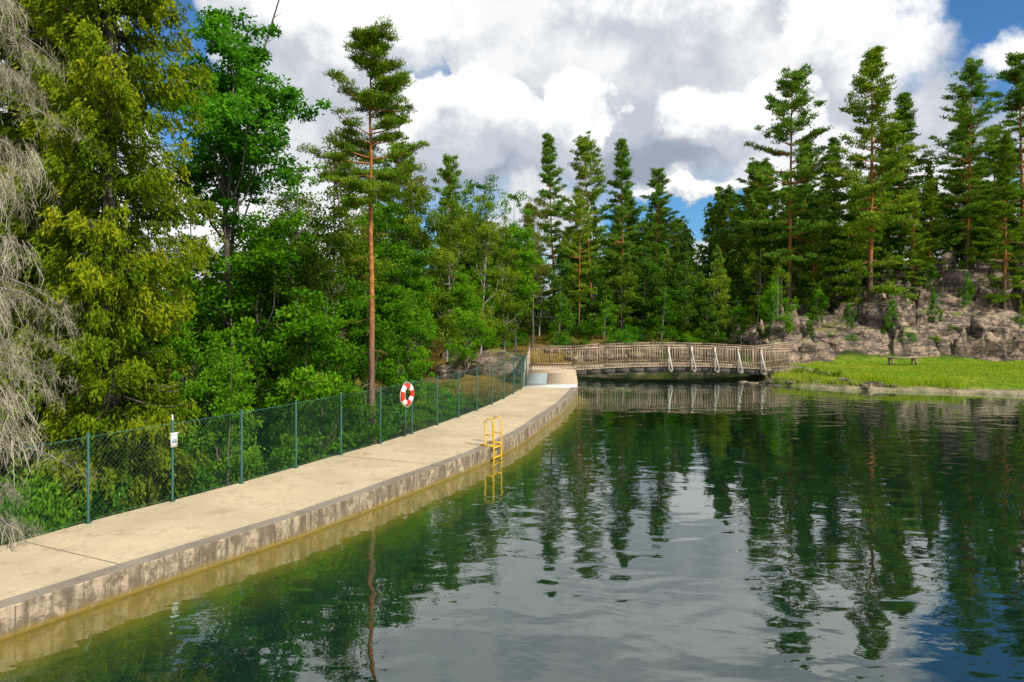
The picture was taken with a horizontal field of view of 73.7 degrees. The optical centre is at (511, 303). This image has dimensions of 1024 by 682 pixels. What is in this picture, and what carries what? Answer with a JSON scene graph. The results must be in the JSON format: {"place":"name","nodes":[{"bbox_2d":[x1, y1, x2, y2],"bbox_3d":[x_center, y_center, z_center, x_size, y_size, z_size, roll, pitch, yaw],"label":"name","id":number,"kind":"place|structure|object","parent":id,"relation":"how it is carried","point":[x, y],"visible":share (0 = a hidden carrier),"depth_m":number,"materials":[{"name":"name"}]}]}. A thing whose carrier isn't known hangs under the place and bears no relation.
{"place":"outdoors","nodes":[
{"label":"outdoors","id":0,"kind":"place"},
{"bbox_2d":[0,0,1023,298],"label":"sky","id":1,"kind":"structure","parent":0,"point":[686,83],"materials":[{"name":"white"}]},
{"bbox_2d":[36,273,1023,681],"bbox_3d":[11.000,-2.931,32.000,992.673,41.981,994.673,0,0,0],"label":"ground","id":2,"kind":"structure","parent":0,"point":[638,563],"depth_m":17.44,"materials":[{"name":"green liquid"}]},
{"bbox_2d":[0,3,100,481],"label":"spruce tree","id":3,"kind":"object","parent":2,"relation":"on","point":[17,69],"visible":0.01,"depth_m":18.29,"materials":[{"name":"green plant"}]},
{"bbox_2d":[0,0,107,553],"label":"dead spruce tree","id":4,"kind":"object","parent":2,"relation":"on","point":[17,78],"visible":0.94,"depth_m":11.03,"materials":[{"name":"grey plant"}]},
{"bbox_2d":[0,0,173,495],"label":"spruce tree","id":5,"kind":"object","parent":2,"relation":"on","point":[7,130],"visible":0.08,"depth_m":16.81,"materials":[{"name":"green plant"}]},
{"bbox_2d":[19,256,203,461],"bbox_3d":[-10.768,2.084,18.870,4.359,6.992,4.167,0,0,-23],"label":"alder tree","id":6,"kind":"object","parent":2,"relation":"on","point":[190,322],"visible":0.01,"depth_m":18.52,"materials":[{"name":"green plant"}]},
{"bbox_2d":[0,0,236,527],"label":"spruce tree","id":7,"kind":"object","parent":2,"relation":"on","point":[113,280],"visible":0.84,"depth_m":14.69,"materials":[{"name":"green plant"}]},
{"bbox_2d":[118,288,228,465],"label":"alder tree","id":8,"kind":"object","parent":2,"relation":"on","point":[151,344],"visible":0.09,"depth_m":17.22,"materials":[{"name":"green plant"}]},
{"bbox_2d":[158,191,255,407],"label":"maple tree","id":9,"kind":"object","parent":2,"relation":"on","point":[212,282],"visible":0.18,"depth_m":25.39,"materials":[{"name":"green plant"}]},
{"bbox_2d":[155,327,269,492],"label":"alder tree","id":10,"kind":"object","parent":2,"relation":"on","point":[216,373],"visible":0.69,"depth_m":15.80,"materials":[{"name":"green plant"}]},
{"bbox_2d":[149,6,331,431],"bbox_3d":[-8.807,-2.274,21.384,5.894,14.628,5.585,0,0,20],"label":"ash tree","id":11,"kind":"object","parent":2,"relation":"on","point":[242,96],"visible":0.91,"depth_m":21.10,"materials":[{"name":"green plant"}]},
{"bbox_2d":[164,212,328,442],"bbox_3d":[-7.259,1.281,20.269,4.626,7.766,4.838,0,0,23],"label":"alder tree","id":12,"kind":"object","parent":2,"relation":"on","point":[253,282],"visible":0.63,"depth_m":19.67,"materials":[{"name":"green plant"}]},
{"bbox_2d":[241,172,329,344],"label":"birch tree","id":13,"kind":"object","parent":2,"relation":"on","point":[280,202],"visible":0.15,"depth_m":29.60,"materials":[{"name":"green plant"}]},
{"bbox_2d":[208,155,366,377],"bbox_3d":[-7.933,-0.495,24.921,4.333,9.988,5.784,0,0,83],"label":"maple tree","id":14,"kind":"object","parent":2,"relation":"on","point":[291,221],"visible":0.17,"depth_m":24.57,"materials":[{"name":"green plant"}]},
{"bbox_2d":[0,386,594,681],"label":"concrete dam walkway","id":15,"kind":"structure","parent":2,"relation":"on","point":[293,574],"depth_m":11.52,"materials":[{"name":"brown concrete"}]},
{"bbox_2d":[0,351,526,543],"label":"chain link fence","id":16,"kind":"object","parent":15,"relation":"on","point":[172,425],"visible":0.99,"depth_m":14.23,"materials":[{"name":"green metal"}]},
{"bbox_2d":[400,380,413,435],"bbox_3d":[-2.923,2.905,18.912,0.160,1.550,0.696,0,0,24],"label":"lifebuoy","id":17,"kind":"object","parent":15,"relation":"on","point":[404,388],"visible":1,"depth_m":18.91,"materials":[{"name":"red"}]},
{"bbox_2d":[481,416,502,464],"bbox_3d":[-0.526,4.061,17.803,0.405,2.197,0.580,0,0,26],"label":"pool ladder","id":18,"kind":"object","parent":15,"relation":"attached to","point":[493,441],"visible":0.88,"depth_m":17.63,"materials":[{"name":"yellow metal"}]},
{"bbox_2d":[258,286,389,472],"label":"alder tree","id":19,"kind":"object","parent":2,"relation":"on","point":[314,333],"visible":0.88,"depth_m":17.30,"materials":[{"name":"green plant"}]},
{"bbox_2d":[260,185,406,427],"bbox_3d":[-5.959,0.607,21.720,4.306,8.943,3.846,1,-1,-45],"label":"birch tree","id":20,"kind":"object","parent":2,"relation":"on","point":[339,244],"visible":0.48,"depth_m":21.37,"materials":[{"name":"green plant"}]},
{"bbox_2d":[293,126,386,386],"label":"aspen tree","id":21,"kind":"object","parent":2,"relation":"on","point":[334,164],"visible":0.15,"depth_m":27.26,"materials":[{"name":"green plant"}]},
{"bbox_2d":[311,189,410,385],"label":"maple tree","id":22,"kind":"object","parent":2,"relation":"on","point":[378,310],"visible":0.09,"depth_m":25.31,"materials":[{"name":"green plant"}]},
{"bbox_2d":[297,14,429,445],"bbox_3d":[-3.891,-1.430,18.791,3.705,12.371,3.154,0,0,33],"label":"pine tree","id":23,"kind":"object","parent":2,"relation":"on","point":[376,99],"visible":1,"depth_m":18.48,"materials":[{"name":"green plant"}]},
{"bbox_2d":[313,276,419,441],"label":"alder tree","id":24,"kind":"object","parent":2,"relation":"on","point":[361,364],"visible":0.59,"depth_m":20.79,"materials":[{"name":"green plant"}]},
{"bbox_2d":[354,155,426,363],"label":"maple tree","id":25,"kind":"object","parent":2,"relation":"on","point":[380,222],"visible":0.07,"depth_m":31.63,"materials":[{"name":"green plant"}]},
{"bbox_2d":[349,201,439,377],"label":"maple tree","id":26,"kind":"object","parent":2,"relation":"on","point":[417,261],"visible":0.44,"depth_m":25.08,"materials":[{"name":"green plant"}]},
{"bbox_2d":[360,136,431,334],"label":"pine tree","id":27,"kind":"object","parent":2,"relation":"on","point":[410,160],"visible":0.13,"depth_m":35.81,"materials":[{"name":"green plant"}]},
{"bbox_2d":[378,285,437,411],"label":"alder tree","id":28,"kind":"object","parent":2,"relation":"on","point":[406,325],"visible":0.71,"depth_m":23.21,"materials":[{"name":"green plant"}]},
{"bbox_2d":[389,161,439,290],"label":"aspen tree","id":29,"kind":"object","parent":2,"relation":"on","point":[420,179],"visible":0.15,"depth_m":35.54,"materials":[{"name":"green plant"}]},
{"bbox_2d":[380,172,452,367],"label":"birch tree","id":30,"kind":"object","parent":2,"relation":"on","point":[417,237],"visible":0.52,"depth_m":29.58,"materials":[{"name":"green plant"}]},
{"bbox_2d":[420,186,479,361],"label":"birch tree","id":31,"kind":"object","parent":2,"relation":"on","point":[456,240],"visible":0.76,"depth_m":33.40,"materials":[{"name":"green plant"}]},
{"bbox_2d":[428,153,477,342],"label":"pine tree","id":32,"kind":"object","parent":2,"relation":"on","point":[446,174],"visible":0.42,"depth_m":38.06,"materials":[{"name":"green plant"}]},
{"bbox_2d":[441,272,496,377],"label":"alder tree","id":33,"kind":"object","parent":2,"relation":"on","point":[465,296],"visible":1,"depth_m":31.01,"materials":[{"name":"green plant"}]},
{"bbox_2d":[446,175,507,349],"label":"aspen tree","id":34,"kind":"object","parent":2,"relation":"on","point":[468,269],"visible":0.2,"depth_m":40.73,"materials":[{"name":"green plant"}]},
{"bbox_2d":[455,173,515,354],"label":"birch tree","id":35,"kind":"object","parent":2,"relation":"on","point":[488,230],"visible":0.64,"depth_m":35.76,"materials":[{"name":"green plant"}]},
{"bbox_2d":[465,284,505,350],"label":"alder tree","id":36,"kind":"object","parent":2,"relation":"on","point":[493,308],"visible":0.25,"depth_m":37.65,"materials":[{"name":"green plant"}]},
{"bbox_2d":[481,216,527,350],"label":"birch tree","id":37,"kind":"object","parent":2,"relation":"on","point":[510,308],"visible":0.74,"depth_m":40.47,"materials":[{"name":"green plant"}]},
{"bbox_2d":[0,254,1023,545],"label":"undergrowth","id":38,"kind":"object","parent":2,"relation":"on","point":[628,334],"visible":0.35,"depth_m":20.08,"materials":[{"name":"green plant"}]},
{"bbox_2d":[490,189,548,351],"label":"aspen tree","id":39,"kind":"object","parent":2,"relation":"on","point":[523,286],"visible":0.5,"depth_m":43.29,"materials":[{"name":"green plant"}]},
{"bbox_2d":[30,155,1012,363],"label":"background forest","id":40,"kind":"object","parent":2,"relation":"on","point":[676,242],"visible":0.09,"depth_m":64.07,"materials":[{"name":"green plant"}]},
{"bbox_2d":[375,329,675,401],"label":"dry grass","id":41,"kind":"structure","parent":2,"relation":"on","point":[444,360],"depth_m":44.81,"materials":[{"name":"plant"}]},
{"bbox_2d":[517,195,555,347],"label":"aspen tree","id":42,"kind":"object","parent":2,"relation":"on","point":[544,268],"visible":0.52,"depth_m":47.04,"materials":[{"name":"green plant"}]},
{"bbox_2d":[524,245,555,337],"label":"birch tree","id":43,"kind":"object","parent":2,"relation":"on","point":[544,301],"visible":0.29,"depth_m":50.01,"materials":[{"name":"green plant"}]},
{"bbox_2d":[524,365,577,387],"bbox_3d":[2.038,5.072,34.797,2.624,2.975,9.728,0,0,3],"label":"bridge landing","id":44,"kind":"object","parent":2,"relation":"on","point":[562,376],"visible":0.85,"depth_m":33.89,"materials":[{"name":"concrete"}]},
{"bbox_2d":[529,133,578,331],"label":"pine tree","id":45,"kind":"object","parent":2,"relation":"on","point":[548,176],"visible":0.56,"depth_m":51.78,"materials":[{"name":"green plant"}]},
{"bbox_2d":[548,294,572,342],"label":"rowan tree","id":46,"kind":"object","parent":2,"relation":"on","point":[563,308],"visible":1,"depth_m":47.40,"materials":[{"name":"green plant"}]},
{"bbox_2d":[544,250,578,335],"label":"alder tree","id":47,"kind":"object","parent":2,"relation":"on","point":[562,287],"visible":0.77,"depth_m":49.43,"materials":[{"name":"green plant"}]},
{"bbox_2d":[556,237,593,326],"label":"alder tree","id":48,"kind":"object","parent":2,"relation":"on","point":[582,311],"visible":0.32,"depth_m":54.73,"materials":[{"name":"green plant"}]},
{"bbox_2d":[435,342,720,379],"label":"boulders","id":49,"kind":"object","parent":2,"relation":"on","point":[487,357],"visible":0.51,"depth_m":34.73,"materials":[{"name":"stone"}]},
{"bbox_2d":[556,192,600,334],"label":"pine tree","id":50,"kind":"object","parent":2,"relation":"on","point":[580,202],"visible":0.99,"depth_m":49.73,"materials":[{"name":"green plant"}]},
{"bbox_2d":[552,131,621,301],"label":"pine tree","id":51,"kind":"object","parent":2,"relation":"on","point":[587,155],"visible":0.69,"depth_m":53.67,"materials":[{"name":"green plant"}]},
{"bbox_2d":[571,251,614,333],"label":"alder tree","id":52,"kind":"object","parent":2,"relation":"on","point":[594,306],"visible":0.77,"depth_m":51.17,"materials":[{"name":"green plant"}]},
{"bbox_2d":[593,291,618,338],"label":"rowan tree","id":53,"kind":"object","parent":2,"relation":"on","point":[605,305],"visible":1,"depth_m":48.41,"materials":[{"name":"green plant"}]},
{"bbox_2d":[586,238,632,323],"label":"alder tree","id":54,"kind":"object","parent":2,"relation":"on","point":[612,260],"visible":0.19,"depth_m":55.73,"materials":[{"name":"green plant"}]},
{"bbox_2d":[590,138,648,331],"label":"pine tree","id":55,"kind":"object","parent":2,"relation":"on","point":[622,164],"visible":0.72,"depth_m":53.68,"materials":[{"name":"green plant"}]},
{"bbox_2d":[607,259,638,332],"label":"birch tree","id":56,"kind":"object","parent":2,"relation":"on","point":[627,279],"visible":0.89,"depth_m":49.64,"materials":[{"name":"green plant"}]},
{"bbox_2d":[604,190,645,324],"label":"pine tree","id":57,"kind":"object","parent":2,"relation":"on","point":[633,220],"visible":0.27,"depth_m":57.78,"materials":[{"name":"green plant"}]},
{"bbox_2d":[621,245,662,335],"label":"alder tree","id":58,"kind":"object","parent":2,"relation":"on","point":[647,307],"visible":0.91,"depth_m":51.64,"materials":[{"name":"green plant"}]},
{"bbox_2d":[638,242,675,319],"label":"alder tree","id":59,"kind":"object","parent":2,"relation":"on","point":[661,258],"visible":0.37,"depth_m":53.84,"materials":[{"name":"green plant"}]},
{"bbox_2d":[631,167,684,297],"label":"pine tree","id":60,"kind":"object","parent":2,"relation":"on","point":[660,181],"visible":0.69,"depth_m":55.59,"materials":[{"name":"green plant"}]},
{"bbox_2d":[651,282,678,340],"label":"rowan tree","id":61,"kind":"object","parent":2,"relation":"on","point":[665,311],"visible":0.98,"depth_m":47.93,"materials":[{"name":"green plant"}]},
{"bbox_2d":[522,342,820,386],"bbox_3d":[8.689,3.913,36.048,18.085,3.293,9.113,0,0,-9],"label":"footbridge","id":62,"kind":"object","parent":2,"relation":"on","point":[762,369],"visible":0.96,"depth_m":36.92,"materials":[{"name":"brown wood"}]},
{"bbox_2d":[661,224,702,331],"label":"spruce tree","id":63,"kind":"object","parent":2,"relation":"on","point":[685,241],"visible":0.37,"depth_m":54.77,"materials":[{"name":"green plant"}]},
{"bbox_2d":[671,249,707,341],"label":"alder tree","id":64,"kind":"object","parent":2,"relation":"on","point":[684,311],"visible":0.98,"depth_m":49.70,"materials":[{"name":"green plant"}]},
{"bbox_2d":[694,288,721,342],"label":"alder tree","id":65,"kind":"object","parent":2,"relation":"on","point":[705,325],"visible":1,"depth_m":47.45,"materials":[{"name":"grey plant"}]},
{"bbox_2d":[689,201,731,323],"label":"spruce tree","id":66,"kind":"object","parent":2,"relation":"on","point":[709,224],"visible":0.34,"depth_m":57.69,"materials":[{"name":"green plant"}]},
{"bbox_2d":[691,241,735,319],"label":"alder tree","id":67,"kind":"object","parent":2,"relation":"on","point":[705,269],"visible":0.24,"depth_m":54.00,"materials":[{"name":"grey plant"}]},
{"bbox_2d":[700,262,731,335],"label":"birch tree","id":68,"kind":"object","parent":2,"relation":"on","point":[718,282],"visible":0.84,"depth_m":48.67,"materials":[{"name":"green plant"}]},
{"bbox_2d":[698,244,736,337],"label":"spruce tree","id":69,"kind":"object","parent":2,"relation":"on","point":[718,260],"visible":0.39,"depth_m":50.37,"materials":[{"name":"green plant"}]},
{"bbox_2d":[696,184,749,294],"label":"pine tree","id":70,"kind":"object","parent":2,"relation":"on","point":[724,206],"visible":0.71,"depth_m":56.61,"materials":[{"name":"green plant"}]},
{"bbox_2d":[734,211,774,324],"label":"spruce tree","id":71,"kind":"object","parent":2,"relation":"on","point":[754,233],"visible":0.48,"depth_m":52.10,"materials":[{"name":"green plant"}]},
{"bbox_2d":[731,193,779,317],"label":"spruce tree","id":72,"kind":"object","parent":2,"relation":"on","point":[752,204],"visible":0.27,"depth_m":55.63,"materials":[{"name":"green plant"}]},
{"bbox_2d":[729,157,787,262],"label":"pine tree","id":73,"kind":"object","parent":2,"relation":"on","point":[754,187],"visible":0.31,"depth_m":59.75,"materials":[{"name":"green plant"}]},
{"bbox_2d":[743,248,774,324],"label":"birch tree","id":74,"kind":"object","parent":2,"relation":"on","point":[757,271],"visible":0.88,"depth_m":50.19,"materials":[{"name":"green plant"}]},
{"bbox_2d":[749,209,800,304],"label":"alder tree","id":75,"kind":"object","parent":2,"relation":"on","point":[780,244],"visible":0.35,"depth_m":52.58,"materials":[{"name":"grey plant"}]},
{"bbox_2d":[756,268,800,336],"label":"rowan tree","id":76,"kind":"object","parent":2,"relation":"on","point":[772,290],"visible":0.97,"depth_m":44.69,"materials":[{"name":"green plant"}]},
{"bbox_2d":[768,253,792,313],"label":"birch tree","id":77,"kind":"object","parent":2,"relation":"on","point":[783,275],"visible":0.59,"depth_m":47.18,"materials":[{"name":"green plant"}]},
{"bbox_2d":[738,62,843,309],"bbox_3d":[20.588,-8.208,50.394,7.500,18.735,7.529,0,0,18],"label":"pine tree","id":78,"kind":"object","parent":2,"relation":"on","point":[797,77],"visible":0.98,"depth_m":49.60,"materials":[{"name":"green plant"}]},
{"bbox_2d":[780,142,837,296],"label":"pine tree","id":79,"kind":"object","parent":2,"relation":"on","point":[815,202],"visible":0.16,"depth_m":53.69,"materials":[{"name":"green plant"}]},
{"bbox_2d":[795,212,832,310],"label":"pine tree","id":80,"kind":"object","parent":2,"relation":"on","point":[808,249],"visible":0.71,"depth_m":48.78,"materials":[{"name":"green plant"}]},
{"bbox_2d":[793,197,836,304],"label":"spruce tree","id":81,"kind":"object","parent":2,"relation":"on","point":[803,285],"visible":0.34,"depth_m":50.97,"materials":[{"name":"green plant"}]},
{"bbox_2d":[801,279,828,324],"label":"rowan tree","id":82,"kind":"object","parent":2,"relation":"on","point":[815,312],"visible":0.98,"depth_m":46.03,"materials":[{"name":"green plant"}]},
{"bbox_2d":[785,195,851,287],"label":"alder tree","id":83,"kind":"object","parent":2,"relation":"on","point":[829,218],"visible":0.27,"depth_m":52.82,"materials":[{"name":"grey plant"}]},
{"bbox_2d":[738,368,898,388],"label":"shore stones","id":84,"kind":"object","parent":2,"relation":"on","point":[868,385],"visible":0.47,"depth_m":33.37,"materials":[{"name":"stone"}]},
{"bbox_2d":[808,137,860,286],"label":"pine tree","id":85,"kind":"object","parent":2,"relation":"on","point":[840,196],"visible":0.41,"depth_m":55.44,"materials":[{"name":"green plant"}]},
{"bbox_2d":[766,366,973,389],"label":"shore grass","id":86,"kind":"structure","parent":2,"relation":"on","point":[889,379],"depth_m":32.54,"materials":[{"name":"green plant"}]},
{"bbox_2d":[723,250,1023,364],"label":"rock outcrop","id":87,"kind":"object","parent":2,"relation":"on","point":[988,330],"visible":0.56,"depth_m":45.32,"materials":[{"name":"stone"}]},
{"bbox_2d":[728,296,748,343],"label":"rowan tree","id":88,"kind":"object","parent":87,"relation":"on","point":[739,321],"visible":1,"depth_m":46.29,"materials":[{"name":"green plant"}]},
{"bbox_2d":[915,255,938,289],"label":"rowan tree","id":89,"kind":"object","parent":87,"relation":"on","point":[930,274],"visible":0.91,"depth_m":47.91,"materials":[{"name":"green plant"}]},
{"bbox_2d":[927,285,942,323],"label":"rowan tree","id":90,"kind":"object","parent":87,"relation":"on","point":[932,301],"visible":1,"depth_m":45.47,"materials":[{"name":"green plant"}]},
{"bbox_2d":[956,270,975,307],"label":"rowan tree","id":91,"kind":"object","parent":87,"relation":"on","point":[967,284],"visible":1,"depth_m":46.37,"materials":[{"name":"green plant"}]},
{"bbox_2d":[807,45,940,301],"bbox_3d":[24.967,-8.649,47.920,7.919,18.669,8.414,0,0,44],"label":"pine tree","id":92,"kind":"object","parent":2,"relation":"on","point":[870,72],"visible":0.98,"depth_m":47.34,"materials":[{"name":"green plant"}]},
{"bbox_2d":[850,173,897,287],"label":"spruce tree","id":93,"kind":"object","parent":2,"relation":"on","point":[877,242],"visible":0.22,"depth_m":51.18,"materials":[{"name":"green plant"}]},
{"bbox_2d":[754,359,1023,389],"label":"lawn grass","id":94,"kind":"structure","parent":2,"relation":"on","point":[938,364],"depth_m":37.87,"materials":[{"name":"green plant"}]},
{"bbox_2d":[862,127,919,251],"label":"pine tree","id":95,"kind":"object","parent":2,"relation":"on","point":[889,235],"visible":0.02,"depth_m":56.43,"materials":[{"name":"green plant"}]},
{"bbox_2d":[866,91,939,267],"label":"pine tree","id":96,"kind":"object","parent":2,"relation":"on","point":[904,100],"visible":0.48,"depth_m":51.47,"materials":[{"name":"green plant"}]},
{"bbox_2d":[895,195,935,290],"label":"pine tree","id":97,"kind":"object","parent":2,"relation":"on","point":[913,236],"visible":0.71,"depth_m":48.31,"materials":[{"name":"green plant"}]},
{"bbox_2d":[908,180,952,275],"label":"pine tree","id":98,"kind":"object","parent":2,"relation":"on","point":[934,213],"visible":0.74,"depth_m":49.77,"materials":[{"name":"green plant"}]},
{"bbox_2d":[909,160,960,261],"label":"spruce tree","id":99,"kind":"object","parent":2,"relation":"on","point":[928,170],"visible":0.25,"depth_m":52.22,"materials":[{"name":"green plant"}]},
{"bbox_2d":[937,203,972,266],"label":"alder tree","id":100,"kind":"object","parent":2,"relation":"on","point":[948,237],"visible":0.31,"depth_m":53.67,"materials":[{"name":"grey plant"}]},
{"bbox_2d":[933,112,990,266],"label":"pine tree","id":101,"kind":"object","parent":2,"relation":"on","point":[958,191],"visible":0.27,"depth_m":53.50,"materials":[{"name":"green plant"}]},
{"bbox_2d":[922,57,1023,266],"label":"pine tree","id":102,"kind":"object","parent":2,"relation":"on","point":[970,75],"visible":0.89,"depth_m":49.32,"materials":[{"name":"green plant"}]},
{"bbox_2d":[964,131,1023,309],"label":"pine tree","id":103,"kind":"object","parent":2,"relation":"on","point":[1007,146],"visible":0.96,"depth_m":46.09,"materials":[{"name":"green plant"}]},
{"bbox_2d":[967,133,1020,259],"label":"pine tree","id":104,"kind":"object","parent":2,"relation":"on","point":[988,156],"visible":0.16,"depth_m":55.25,"materials":[{"name":"green plant"}]},
{"bbox_2d":[972,51,1023,252],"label":"pine tree","id":105,"kind":"object","parent":2,"relation":"on","point":[1013,75],"visible":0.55,"depth_m":50.11,"materials":[{"name":"green plant"}]},
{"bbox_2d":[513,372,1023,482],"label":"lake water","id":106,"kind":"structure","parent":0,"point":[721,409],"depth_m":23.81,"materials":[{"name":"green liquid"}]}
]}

